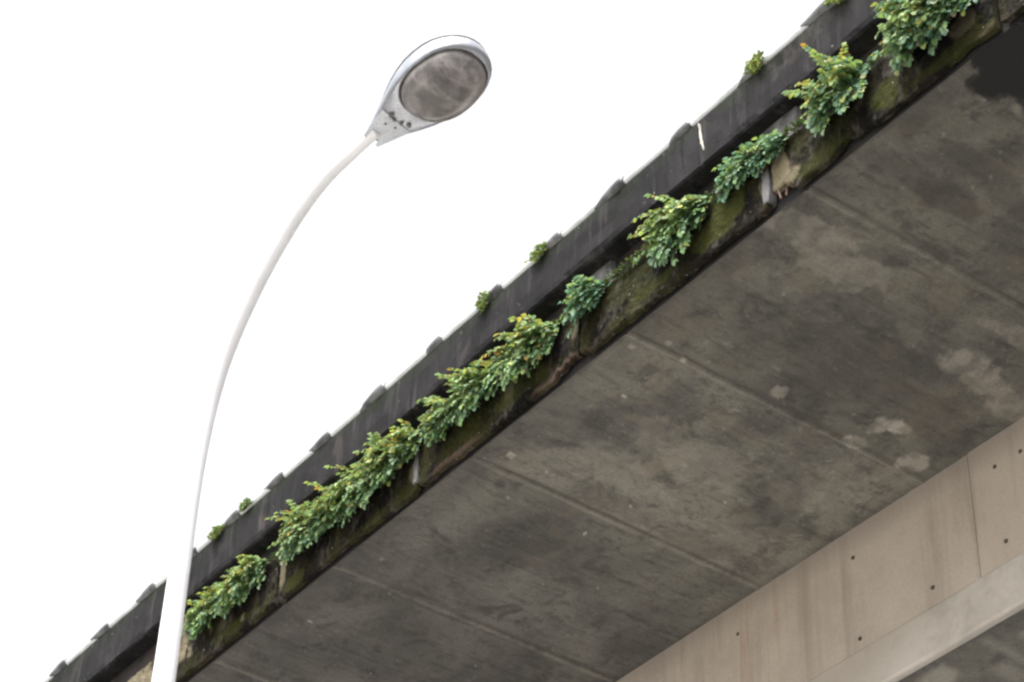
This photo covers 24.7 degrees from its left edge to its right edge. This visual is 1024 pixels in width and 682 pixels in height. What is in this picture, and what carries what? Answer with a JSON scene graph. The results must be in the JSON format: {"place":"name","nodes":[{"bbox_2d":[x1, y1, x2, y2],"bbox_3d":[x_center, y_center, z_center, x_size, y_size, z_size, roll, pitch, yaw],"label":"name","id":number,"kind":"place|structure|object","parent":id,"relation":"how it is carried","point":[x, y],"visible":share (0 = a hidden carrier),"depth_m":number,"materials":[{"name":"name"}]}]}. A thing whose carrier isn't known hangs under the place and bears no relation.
{"place":"outdoors","nodes":[
{"label":"outdoors","id":0,"kind":"place"},
{"bbox_2d":[152,35,491,681],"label":"street lamp","id":1,"kind":"object","parent":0,"point":[436,81],"visible":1,"depth_m":8.75,"materials":[{"name":"white metal"}]},
{"bbox_2d":[0,0,823,681],"label":"sky","id":2,"kind":"structure","parent":0,"point":[153,153],"materials":[{"name":"white"}]},
{"bbox_2d":[49,0,1023,681],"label":"concrete bridge","id":3,"kind":"structure","parent":0,"point":[769,426],"depth_m":13.64,"materials":[{"name":"grey concrete"}]},
{"bbox_2d":[207,523,224,540],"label":"weed tuft","id":4,"kind":"object","parent":3,"relation":"on","point":[215,531],"visible":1,"depth_m":16.45,"materials":[{"name":"green plant"}]},
{"bbox_2d":[182,554,266,639],"bbox_3d":[-1.971,1.742,15.723,0.312,0.383,0.988,26,-45,-26],"label":"leafy fern","id":5,"kind":"object","parent":3,"relation":"attached to","point":[227,593],"visible":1,"depth_m":15.62,"materials":[{"name":"green plant"}]},
{"bbox_2d":[234,497,251,512],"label":"weed tuft","id":6,"kind":"object","parent":3,"relation":"on","point":[244,504],"visible":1,"depth_m":16.21,"materials":[{"name":"green plant"}]},
{"bbox_2d":[265,419,420,565],"bbox_3d":[-1.113,1.005,14.759,0.362,0.503,1.629,26,-45,-26],"label":"leafy fern","id":7,"kind":"object","parent":3,"relation":"attached to","point":[349,493],"visible":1,"depth_m":14.66,"materials":[{"name":"green plant"}]},
{"bbox_2d":[42,0,835,681],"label":"handrail","id":8,"kind":"object","parent":3,"relation":"on","point":[818,12],"visible":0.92,"depth_m":14.55,"materials":[{"name":"metal"}]},
{"bbox_2d":[416,360,501,446],"bbox_3d":[-0.352,0.402,13.948,0.323,0.418,0.812,26,-45,-26],"label":"leafy fern","id":9,"kind":"object","parent":3,"relation":"attached to","point":[473,386],"visible":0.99,"depth_m":13.92,"materials":[{"name":"green plant"}]},
{"bbox_2d":[474,290,489,313],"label":"weed tuft","id":10,"kind":"object","parent":3,"relation":"on","point":[481,304],"visible":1,"depth_m":14.39,"materials":[{"name":"green plant"}]},
{"bbox_2d":[476,313,562,390],"bbox_3d":[0.050,0.081,13.505,0.316,0.468,0.537,26,-45,-26],"label":"leafy fern","id":11,"kind":"object","parent":3,"relation":"attached to","point":[534,340],"visible":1,"depth_m":13.47,"materials":[{"name":"green plant"}]},
{"bbox_2d":[183,43,888,629],"bbox_3d":[0.356,-0.194,13.384,0.050,0.127,9.485,26,-45,-26],"label":"moss","id":12,"kind":"object","parent":3,"relation":"attached to","point":[647,247],"visible":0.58,"depth_m":12.98,"materials":[{"name":"green plant"}]},
{"bbox_2d":[524,241,547,262],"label":"weed tuft","id":13,"kind":"object","parent":3,"relation":"on","point":[537,252],"visible":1,"depth_m":14.03,"materials":[{"name":"green plant"}]},
{"bbox_2d":[557,275,609,337],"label":"leafy fern","id":14,"kind":"object","parent":3,"relation":"attached to","point":[586,295],"visible":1,"depth_m":13.18,"materials":[{"name":"green plant"}]},
{"bbox_2d":[627,193,713,267],"bbox_3d":[0.841,-0.576,12.645,0.313,0.497,0.496,26,-45,-26],"label":"leafy fern","id":15,"kind":"object","parent":3,"relation":"attached to","point":[675,223],"visible":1,"depth_m":12.60,"materials":[{"name":"green plant"}]},
{"bbox_2d":[711,129,789,202],"bbox_3d":[1.243,-0.930,12.330,0.228,0.265,0.568,26,-45,-26],"label":"leafy fern","id":16,"kind":"object","parent":3,"relation":"attached to","point":[760,153],"visible":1,"depth_m":12.32,"materials":[{"name":"green plant"}]},
{"bbox_2d":[743,50,763,73],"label":"weed tuft","id":17,"kind":"object","parent":3,"relation":"on","point":[753,64],"visible":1,"depth_m":12.77,"materials":[{"name":"green plant"}]},
{"bbox_2d":[781,42,871,137],"bbox_3d":[1.589,-1.242,11.827,0.359,0.514,0.456,26,-45,-26],"label":"leafy fern","id":18,"kind":"object","parent":3,"relation":"attached to","point":[835,88],"visible":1,"depth_m":11.79,"materials":[{"name":"green plant"}]},
{"bbox_2d":[824,0,842,5],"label":"weed tuft","id":19,"kind":"object","parent":3,"relation":"on","point":[827,2],"visible":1,"depth_m":12.35,"materials":[{"name":"green plant"}]},
{"bbox_2d":[866,0,977,75],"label":"leafy fern","id":20,"kind":"object","parent":3,"relation":"attached to","point":[909,24],"visible":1,"depth_m":11.35,"materials":[{"name":"green plant"}]}
]}

